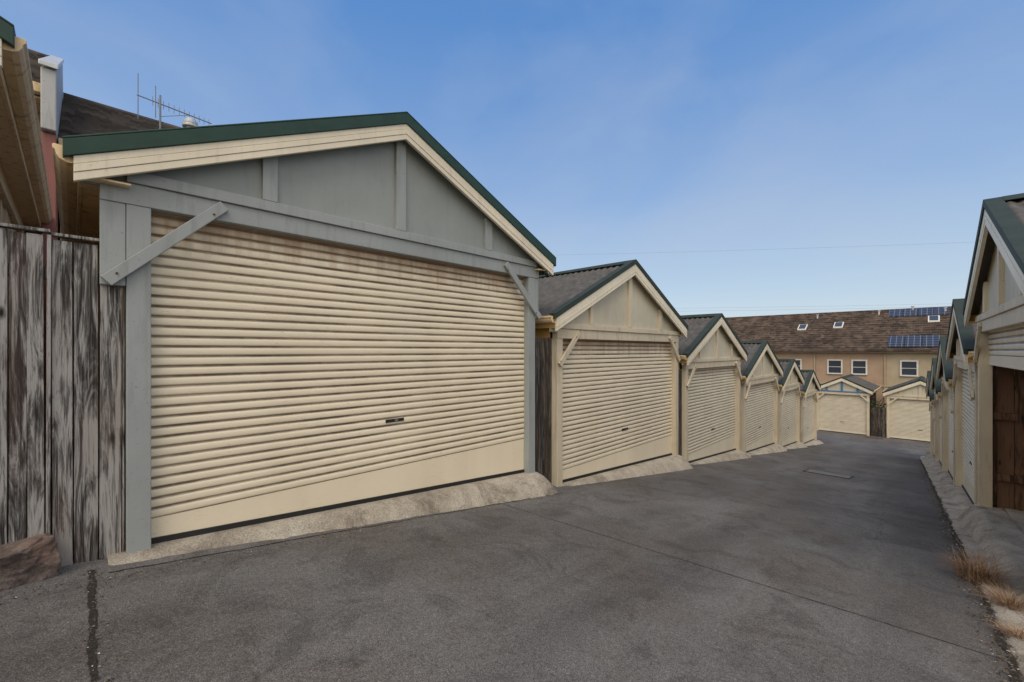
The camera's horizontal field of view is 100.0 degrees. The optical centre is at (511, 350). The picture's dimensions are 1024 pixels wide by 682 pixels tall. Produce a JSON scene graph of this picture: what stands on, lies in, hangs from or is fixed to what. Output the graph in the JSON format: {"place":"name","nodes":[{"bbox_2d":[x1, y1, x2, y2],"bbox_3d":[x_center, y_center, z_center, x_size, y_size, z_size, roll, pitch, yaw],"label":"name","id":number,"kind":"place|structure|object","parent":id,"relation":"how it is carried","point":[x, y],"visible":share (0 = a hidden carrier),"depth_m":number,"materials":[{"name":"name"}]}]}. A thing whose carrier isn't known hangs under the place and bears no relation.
{"place":"outdoors","nodes":[
{"label":"outdoors","id":0,"kind":"place"},
{"bbox_2d":[7,424,929,560],"bbox_3d":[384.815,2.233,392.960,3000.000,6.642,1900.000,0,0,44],"label":"ground","id":1,"kind":"structure","parent":0,"point":[927,453],"depth_m":4.21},
{"bbox_2d":[0,16,52,471],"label":"garage","id":2,"kind":"structure","parent":1,"relation":"on","point":[24,195],"depth_m":3.92,"materials":[{"name":"grey metal"}]},
{"bbox_2d":[35,94,40,133],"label":"walls","id":3,"kind":"structure","parent":1,"relation":"on","point":[38,115],"depth_m":6.94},
{"bbox_2d":[28,52,42,82],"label":"tiled roof","id":4,"kind":"structure","parent":3,"relation":"on","point":[35,65],"depth_m":7.94,"materials":[{"name":"tile"}]},
{"bbox_2d":[33,81,39,112],"bbox_3d":[-10.360,-3.920,3.613,0.740,0.180,8.665,0,0,44],"label":"gutter and soffit","id":5,"kind":"object","parent":3,"relation":"attached to","point":[36,86],"depth_m":6.47,"materials":[{"name":"metal"}]},
{"bbox_2d":[28,49,48,56],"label":"ridge and rear roof","id":6,"kind":"structure","parent":3,"relation":"on","point":[36,53],"depth_m":9.74,"materials":[{"name":"tile"}]},
{"bbox_2d":[41,132,59,448],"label":"red wall","id":7,"kind":"structure","parent":1,"relation":"on","point":[48,140],"depth_m":6.33,"materials":[{"name":"paint"}]},
{"bbox_2d":[40,64,62,143],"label":"cement parapet","id":8,"kind":"structure","parent":7,"relation":"on","point":[51,90],"depth_m":6.28,"materials":[{"name":"white concrete"}]},
{"bbox_2d":[38,55,63,68],"bbox_3d":[-8.659,-5.480,8.130,5.450,2.732,0.200,0,0,44],"label":"parapet capping","id":9,"kind":"object","parent":8,"relation":"on","point":[52,61],"visible":1,"depth_m":6.56,"materials":[{"name":"grey metal"}]},
{"bbox_2d":[60,228,73,438],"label":"walls","id":10,"kind":"structure","parent":1,"relation":"on","point":[72,353],"depth_m":7.21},
{"bbox_2d":[58,138,62,145],"bbox_3d":[-5.052,-3.170,9.034,0.740,0.180,6.160,0,0,44],"label":"gutter and soffit","id":11,"kind":"object","parent":10,"relation":"attached to","point":[60,141],"visible":0.12,"depth_m":6.59,"materials":[{"name":"metal"}]},
{"bbox_2d":[58,97,168,138],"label":"tiled roof","id":12,"kind":"structure","parent":10,"relation":"on","point":[78,117],"depth_m":9.08,"materials":[{"name":"tile"}]},
{"bbox_2d":[182,117,197,126],"bbox_3d":[-6.785,-4.390,9.079,0.300,0.980,0.300,0,0,44],"label":"roof vent","id":13,"kind":"object","parent":12,"relation":"attached to","point":[189,122],"visible":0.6,"depth_m":8.98,"materials":[{"name":"grey metal"}]},
{"bbox_2d":[63,92,180,127],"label":"ridge and rear roof","id":14,"kind":"structure","parent":10,"relation":"on","point":[90,102],"depth_m":10.70,"materials":[{"name":"tile"}]},
{"bbox_2d":[137,74,211,128],"bbox_3d":[-7.766,-5.200,9.935,0.040,1.800,1.372,0,0,44],"label":"tv antenna","id":15,"kind":"object","parent":10,"relation":"attached to","point":[160,104],"visible":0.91,"depth_m":9.71,"materials":[{"name":"metal"}]},
{"bbox_2d":[52,232,124,565],"bbox_3d":[-3.002,0.399,3.055,0.105,2.389,0.368,0,0,44],"label":"timber fence","id":16,"kind":"object","parent":1,"relation":"on","point":[85,501],"visible":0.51,"depth_m":3.03,"materials":[{"name":"grey wood"}]},
{"bbox_2d":[52,111,555,552],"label":"garage","id":17,"kind":"structure","parent":1,"relation":"on","point":[326,313],"depth_m":4.08,"materials":[{"name":"grey metal"}]},
{"bbox_2d":[151,211,523,537],"bbox_3d":[-1.316,0.275,4.824,0.039,2.956,4.268,0,0,44],"label":"roller door","id":18,"kind":"structure","parent":17,"relation":"in","point":[280,364],"depth_m":4.19,"materials":[{"name":"beige metal"}]},
{"bbox_2d":[535,337,551,482],"bbox_3d":[0.427,1.075,6.638,0.092,2.552,0.503,0,0,44],"label":"timber fence","id":19,"kind":"object","parent":1,"relation":"on","point":[543,405],"visible":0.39,"depth_m":6.63,"materials":[{"name":"wood"}]},
{"bbox_2d":[535,259,688,485],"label":"garage","id":20,"kind":"structure","parent":1,"relation":"on","point":[615,331],"depth_m":8.05,"materials":[{"name":"grey metal"}]},
{"bbox_2d":[563,339,671,479],"bbox_3d":[2.194,1.025,8.409,0.039,2.685,4.246,0,0,44],"label":"roller door","id":21,"kind":"structure","parent":20,"relation":"in","point":[610,386],"depth_m":8.12,"materials":[{"name":"beige metal"}]},
{"bbox_2d":[678,370,681,455],"bbox_3d":[3.894,1.753,10.177,0.094,2.576,0.400,0,0,44],"label":"timber fence","id":22,"kind":"object","parent":1,"relation":"on","point":[680,412],"visible":0.3,"depth_m":10.23,"materials":[{"name":"grey wood"}]},
{"bbox_2d":[678,313,747,462],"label":"garage","id":23,"kind":"structure","parent":1,"relation":"on","point":[713,352],"depth_m":11.58,"materials":[{"name":"grey metal"}]},
{"bbox_2d":[688,366,735,460],"bbox_3d":[5.483,1.644,11.767,0.039,2.696,3.834,0,0,44],"label":"roller door","id":24,"kind":"structure","parent":23,"relation":"in","point":[711,391],"depth_m":11.68,"materials":[{"name":"beige metal"}]},
{"bbox_2d":[741,341,783,452],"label":"garage","id":25,"kind":"structure","parent":1,"relation":"on","point":[762,370],"depth_m":14.81,"materials":[{"name":"grey metal"}]},
{"bbox_2d":[746,381,773,450],"bbox_3d":[8.598,2.231,14.948,0.039,2.523,3.834,0,0,44],"label":"roller door","id":26,"kind":"structure","parent":25,"relation":"in","point":[760,400],"depth_m":14.99,"materials":[{"name":"beige metal"}]},
{"bbox_2d":[778,359,804,446],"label":"garage","id":27,"kind":"structure","parent":1,"relation":"on","point":[791,380],"depth_m":17.83,"materials":[{"name":"grey metal"}]},
{"bbox_2d":[782,389,796,445],"bbox_3d":[11.477,2.768,17.888,0.039,2.481,3.162,0,0,44],"label":"roller door","id":28,"kind":"structure","parent":27,"relation":"in","point":[789,407],"depth_m":18.04,"materials":[{"name":"beige metal"}]},
{"bbox_2d":[774,352,815,373],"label":"wall","id":29,"kind":"structure","parent":1,"relation":"on","point":[807,358],"depth_m":36.19,"materials":[{"name":"beige paint"}]},
{"bbox_2d":[800,369,820,443],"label":"garage","id":30,"kind":"structure","parent":1,"relation":"on","point":[810,387],"depth_m":20.62,"materials":[{"name":"grey metal"}]},
{"bbox_2d":[804,395,813,442],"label":"roller door","id":31,"kind":"structure","parent":30,"relation":"in","point":[809,405],"depth_m":20.94,"materials":[{"name":"beige metal"}]},
{"bbox_2d":[817,374,880,435],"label":"garage","id":32,"kind":"structure","parent":1,"relation":"on","point":[843,404],"depth_m":28.88,"materials":[{"name":"grey metal"}]},
{"bbox_2d":[819,393,866,434],"bbox_3d":[22.232,4.186,28.945,2.616,2.626,0.039,0,0,44],"label":"roller door","id":33,"kind":"structure","parent":32,"relation":"in","point":[851,410],"depth_m":28.88,"materials":[{"name":"beige metal"}]},
{"bbox_2d":[816,352,886,423],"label":"wall","id":34,"kind":"structure","parent":1,"relation":"on","point":[875,368],"depth_m":33.55,"materials":[{"name":"beige paint"}]},
{"bbox_2d":[726,306,951,349],"bbox_3d":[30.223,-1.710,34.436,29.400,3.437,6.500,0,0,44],"label":"tiled roof","id":35,"kind":"structure","parent":34,"relation":"on","point":[866,331],"depth_m":36.54,"materials":[{"name":"brown tile"}]},
{"bbox_2d":[817,306,946,318],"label":"vent pipes","id":36,"kind":"object","parent":35,"relation":"on","point":[945,308],"visible":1,"depth_m":35.59,"materials":[{"name":"grey metal"}]},
{"bbox_2d":[888,309,902,316],"bbox_3d":[32.155,-3.137,36.009,0.860,0.708,1.250,0,0,44],"label":"solar panel","id":37,"kind":"object","parent":35,"relation":"on","point":[896,313],"visible":1,"depth_m":35.95,"materials":[{"name":"blue glass"}]},
{"bbox_2d":[887,335,904,346],"bbox_3d":[29.080,-0.704,32.547,0.910,0.892,1.600,0,0,44],"label":"solar panel","id":38,"kind":"object","parent":35,"relation":"on","point":[895,341],"visible":1,"depth_m":32.49,"materials":[{"name":"blue glass"}]},
{"bbox_2d":[903,308,917,316],"bbox_3d":[32.798,-3.137,35.379,0.860,0.708,1.250,0,0,44],"label":"solar panel","id":39,"kind":"object","parent":35,"relation":"on","point":[909,312],"visible":1,"depth_m":35.31,"materials":[{"name":"blue glass"}]},
{"bbox_2d":[904,335,921,346],"bbox_3d":[29.759,-0.704,31.882,0.910,0.892,1.600,0,0,44],"label":"solar panel","id":40,"kind":"object","parent":35,"relation":"on","point":[913,340],"visible":1,"depth_m":31.83,"materials":[{"name":"blue glass"}]},
{"bbox_2d":[918,308,932,315],"bbox_3d":[33.441,-3.137,34.749,0.860,0.708,1.250,0,0,44],"label":"solar panel","id":41,"kind":"object","parent":35,"relation":"on","point":[925,311],"visible":1,"depth_m":34.69,"materials":[{"name":"blue glass"}]},
{"bbox_2d":[922,335,939,346],"bbox_3d":[30.437,-0.704,31.218,0.910,0.892,1.600,0,0,44],"label":"solar panel","id":42,"kind":"object","parent":35,"relation":"on","point":[930,340],"visible":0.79,"depth_m":31.18,"materials":[{"name":"blue glass"}]},
{"bbox_2d":[928,315,939,321],"bbox_3d":[32.920,-2.468,33.545,0.660,0.574,0.900,0,0,44],"label":"skylight frame","id":43,"kind":"object","parent":35,"relation":"on","point":[938,320],"visible":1,"depth_m":33.32,"materials":[{"name":"white"}]},
{"bbox_2d":[929,316,937,320],"bbox_3d":[32.920,-2.533,33.545,0.500,0.409,0.740,0,0,44],"label":"skylight glass","id":44,"kind":"object","parent":43,"relation":"in","point":[933,318],"visible":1,"depth_m":33.54,"materials":[{"name":"blue glass"}]},
{"bbox_2d":[934,307,948,314],"bbox_3d":[34.084,-3.137,34.120,0.860,0.708,1.250,0,0,44],"label":"solar panel","id":45,"kind":"object","parent":35,"relation":"on","point":[939,311],"visible":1,"depth_m":34.05,"materials":[{"name":"blue glass"}]},
{"bbox_2d":[795,359,917,376],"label":"window frames","id":46,"kind":"structure","parent":34,"relation":"attached to","point":[841,360],"depth_m":33.75,"materials":[{"name":"white wood"}]},
{"bbox_2d":[796,360,916,374],"bbox_3d":[27.822,2.710,32.913,24.700,3.780,0.024,0,0,44],"label":"window glass","id":47,"kind":"object","parent":46,"relation":"in","point":[856,366],"visible":0.13,"depth_m":33.52,"materials":[{"name":"glass"}]},
{"bbox_2d":[819,382,894,386],"bbox_3d":[28.274,2.675,32.446,29.000,0.150,0.048,0,0,44],"label":"string course","id":48,"kind":"object","parent":34,"relation":"attached to","point":[876,384],"visible":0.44,"depth_m":32.59,"materials":[{"name":"paint"}]},
{"bbox_2d":[884,353,885,407],"bbox_3d":[28.186,2.935,32.499,0.092,5.470,0.092,0,0,22],"label":"downpipe","id":49,"kind":"object","parent":34,"relation":"attached to","point":[885,377],"visible":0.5,"depth_m":32.45,"materials":[{"name":"beige metal"}]},
{"bbox_2d":[870,396,886,418],"bbox_3d":[23.795,4.265,27.994,1.474,2.642,1.562,0,0,-9],"label":"garden shrub","id":50,"kind":"object","parent":1,"relation":"on","point":[872,405],"visible":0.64,"depth_m":27.95,"materials":[{"name":"green plant"}]},
{"bbox_2d":[881,376,929,441],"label":"garage","id":51,"kind":"structure","parent":1,"relation":"on","point":[908,414],"depth_m":26.61,"materials":[{"name":"grey metal"}]},
{"bbox_2d":[890,398,929,440],"bbox_3d":[24.963,4.186,26.271,2.868,2.626,0.039,0,0,44],"label":"roller door","id":52,"kind":"structure","parent":51,"relation":"in","point":[908,417],"depth_m":26.58,"materials":[{"name":"beige metal"}]},
{"bbox_2d":[887,353,937,387],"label":"wall","id":53,"kind":"structure","parent":1,"relation":"on","point":[894,377],"depth_m":31.80,"materials":[{"name":"beige paint"}]},
{"bbox_2d":[925,371,934,456],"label":"garage","id":54,"kind":"structure","parent":1,"relation":"on","point":[929,394],"depth_m":17.66,"materials":[{"name":"beige paint"}]},
{"bbox_2d":[934,409,934,454],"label":"roller door","id":55,"kind":"structure","parent":54,"relation":"in","point":[934,409],"depth_m":17.38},
{"bbox_2d":[929,358,942,469],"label":"garage","id":56,"kind":"structure","parent":1,"relation":"on","point":[935,385],"depth_m":14.58,"materials":[{"name":"beige paint"}]},
{"bbox_2d":[940,403,941,463],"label":"roller door","id":57,"kind":"structure","parent":56,"relation":"in","point":[941,403],"depth_m":14.30,"materials":[{"name":"beige metal"}]},
{"bbox_2d":[935,337,954,484],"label":"garage","id":58,"kind":"structure","parent":1,"relation":"on","point":[944,370],"depth_m":11.48,"materials":[{"name":"beige paint"}]},
{"bbox_2d":[948,390,952,476],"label":"roller door","id":59,"kind":"structure","parent":58,"relation":"in","point":[950,426],"depth_m":11.54,"materials":[{"name":"beige metal"}]},
{"bbox_2d":[945,298,1014,508],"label":"garage","id":60,"kind":"structure","parent":1,"relation":"on","point":[960,344],"depth_m":8.27,"materials":[{"name":"grey metal"}]},
{"bbox_2d":[962,369,973,501],"bbox_3d":[8.565,1.560,7.993,0.039,2.630,3.288,0,0,42],"label":"roller door","id":61,"kind":"structure","parent":60,"relation":"in","point":[968,405],"depth_m":8.45,"materials":[{"name":"beige metal"}]},
{"bbox_2d":[963,193,1023,510],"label":"garage","id":62,"kind":"structure","parent":1,"relation":"on","point":[993,307],"depth_m":6.18,"materials":[{"name":"grey metal"}]},
{"bbox_2d":[988,325,1023,369],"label":"roller door","id":63,"kind":"structure","parent":62,"relation":"in","point":[1006,347],"depth_m":5.22,"materials":[{"name":"beige metal"}]},
{"bbox_2d":[1004,508,1023,534],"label":"garage floor","id":64,"kind":"structure","parent":1,"relation":"on","point":[1016,517],"depth_m":5.97,"materials":[{"name":"concrete"}]},
{"bbox_2d":[0,430,1023,681],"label":"driveway","id":65,"kind":"structure","parent":0,"point":[490,592],"depth_m":3.07,"materials":[{"name":"grey asphalt"}]},
{"bbox_2d":[0,223,50,544],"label":"timber fence","id":66,"kind":"object","parent":65,"relation":"on","point":[25,270],"visible":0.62,"depth_m":2.81,"materials":[{"name":"grey wood"}]},
{"bbox_2d":[0,530,62,590],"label":"boulder","id":67,"kind":"object","parent":65,"relation":"on","point":[33,559],"visible":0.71,"depth_m":2.70,"materials":[{"name":"stone"}]},
{"bbox_2d":[86,569,98,681],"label":"pavement crack","id":68,"kind":"object","parent":65,"relation":"on","point":[92,644],"visible":1,"depth_m":2.30,"materials":[{"name":"black asphalt"}]},
{"bbox_2d":[107,472,556,564],"bbox_3d":[-1.120,1.807,4.807,0.572,0.660,4.958,0,0,44],"label":"concrete apron","id":69,"kind":"object","parent":65,"relation":"on","point":[515,487],"visible":0.9,"depth_m":4.38,"materials":[{"name":"beige concrete"}]},
{"bbox_2d":[109,493,557,572],"bbox_3d":[-0.995,1.794,4.608,4.857,0.595,0.049,0,0,-45],"label":"pavement crack","id":70,"kind":"object","parent":65,"relation":"on","point":[301,538],"visible":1,"depth_m":3.73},
{"bbox_2d":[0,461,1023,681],"bbox_3d":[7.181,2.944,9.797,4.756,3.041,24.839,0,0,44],"label":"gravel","id":71,"kind":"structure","parent":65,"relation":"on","point":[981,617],"depth_m":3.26,"materials":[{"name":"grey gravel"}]},
{"bbox_2d":[556,455,692,486],"bbox_3d":[2.386,2.438,8.396,0.560,0.632,4.936,0,0,44],"label":"concrete apron","id":72,"kind":"object","parent":65,"relation":"on","point":[671,463],"visible":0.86,"depth_m":8.46,"materials":[{"name":"beige concrete"}]},
{"bbox_2d":[690,450,751,464],"bbox_3d":[5.676,3.015,11.753,0.564,0.572,4.524,0,0,44],"label":"concrete apron","id":73,"kind":"object","parent":65,"relation":"on","point":[734,455],"visible":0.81,"depth_m":11.95,"materials":[{"name":"beige concrete"}]},
{"bbox_2d":[504,504,1000,658],"bbox_3d":[1.547,1.965,4.082,4.329,0.049,0.018,0,0,39],"label":"pavement joint","id":74,"kind":"object","parent":65,"relation":"on","point":[781,590],"visible":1,"depth_m":3.47,"materials":[{"name":"black asphalt"}]},
{"bbox_2d":[747,444,786,455],"bbox_3d":[8.788,3.552,14.936,0.558,0.595,4.524,0,0,44],"label":"concrete apron","id":75,"kind":"object","parent":65,"relation":"on","point":[774,448],"visible":0.77,"depth_m":15.10,"materials":[{"name":"beige concrete"}]},
{"bbox_2d":[784,442,806,448],"bbox_3d":[11.669,4.062,17.876,0.560,0.493,3.852,0,0,44],"label":"concrete apron","id":76,"kind":"object","parent":65,"relation":"on","point":[796,445],"visible":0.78,"depth_m":18.12,"materials":[{"name":"beige concrete"}]},
{"bbox_2d":[805,440,823,445],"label":"concrete apron","id":77,"kind":"object","parent":65,"relation":"on","point":[815,442],"visible":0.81,"depth_m":20.91,"materials":[{"name":"beige concrete"}]},
{"bbox_2d":[803,469,853,478],"bbox_3d":[7.965,3.113,10.835,0.950,0.124,0.750,0,0,44],"label":"pit cover","id":78,"kind":"object","parent":65,"relation":"on","point":[829,473],"visible":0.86,"depth_m":10.80,"materials":[{"name":"grey metal"}]},
{"bbox_2d":[871,407,885,436],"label":"timber gate","id":79,"kind":"structure","parent":65,"relation":"on","point":[878,422],"depth_m":27.63,"materials":[{"name":"brown wood"}]},
{"bbox_2d":[924,455,934,461],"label":"concrete apron","id":80,"kind":"object","parent":65,"relation":"on","point":[930,458],"visible":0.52,"depth_m":17.19,"materials":[{"name":"grey concrete"}]},
{"bbox_2d":[927,461,941,471],"bbox_3d":[13.769,3.889,13.884,0.501,0.497,3.824,0,0,42],"label":"concrete apron","id":81,"kind":"object","parent":65,"relation":"on","point":[936,466],"visible":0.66,"depth_m":14.33,"materials":[{"name":"grey concrete"}]},
{"bbox_2d":[934,470,952,485],"bbox_3d":[11.178,3.412,11.018,0.476,0.515,3.908,0,0,42],"label":"concrete apron","id":82,"kind":"object","parent":65,"relation":"on","point":[944,477],"visible":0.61,"depth_m":11.34,"materials":[{"name":"grey concrete"}]},
{"bbox_2d":[920,459,1021,681],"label":"pavement crack","id":83,"kind":"object","parent":65,"relation":"on","point":[1013,661],"visible":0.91,"depth_m":3.09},
{"bbox_2d":[920,456,1023,680],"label":"concrete kerb","id":84,"kind":"structure","parent":65,"relation":"on","point":[954,511],"depth_m":4.04,"materials":[{"name":"grey concrete"}]},
{"bbox_2d":[923,537,1023,590],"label":"dry grass tuft","id":85,"kind":"object","parent":84,"relation":"on","point":[970,571],"visible":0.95,"depth_m":4.15,"materials":[{"name":"brown plant"}]},
{"bbox_2d":[959,575,1023,613],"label":"dry grass tuft","id":86,"kind":"object","parent":84,"relation":"on","point":[1010,602],"visible":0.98,"depth_m":3.63,"materials":[{"name":"brown plant"}]},
{"bbox_2d":[984,615,1023,640],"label":"dry grass tuft","id":87,"kind":"object","parent":84,"relation":"on","point":[1020,635],"visible":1,"depth_m":3.09,"materials":[{"name":"beige plant"}]},
{"bbox_2d":[957,504,1023,591],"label":"concrete apron","id":88,"kind":"object","parent":65,"relation":"on","point":[997,530],"visible":0.8,"depth_m":5.33,"materials":[{"name":"grey concrete"}]},
{"bbox_2d":[0,0,1023,317],"label":"sky","id":89,"kind":"structure","parent":0,"point":[636,129],"materials":[{"name":"blue"}]},
{"bbox_2d":[577,242,964,310],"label":"power lines","id":90,"kind":"object","parent":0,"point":[805,306],"visible":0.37,"depth_m":68.27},
{"bbox_2d":[834,322,842,326],"bbox_3d":[28.355,-2.270,37.316,0.500,0.409,0.740,0,0,44],"label":"skylight glass","id":91,"kind":"object","parent":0,"point":[837,324],"visible":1,"depth_m":37.30,"materials":[{"name":"glass"}]},
{"bbox_2d":[942,485,972,509],"bbox_3d":[8.547,2.939,8.131,0.481,0.505,3.908,0,0,42],"label":"concrete apron","id":92,"kind":"object","parent":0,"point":[957,495],"visible":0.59,"depth_m":8.50,"materials":[{"name":"grey concrete"}]},
{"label":"wall","id":93,"kind":"object","parent":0,"visible":0},
{"bbox_2d":[841,352,937,352],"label":"eaves","id":94,"kind":"object","parent":93,"relation":"on","point":[889,352],"visible":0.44,"depth_m":32.04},
{"bbox_2d":[773,350,937,351],"bbox_3d":[27.967,0.045,32.132,29.400,0.110,0.109,0,0,44],"label":"gutter","id":95,"kind":"object","parent":94,"relation":"attached to","point":[855,350],"visible":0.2,"depth_m":33.35,"materials":[{"name":"brown metal"}]}
]}

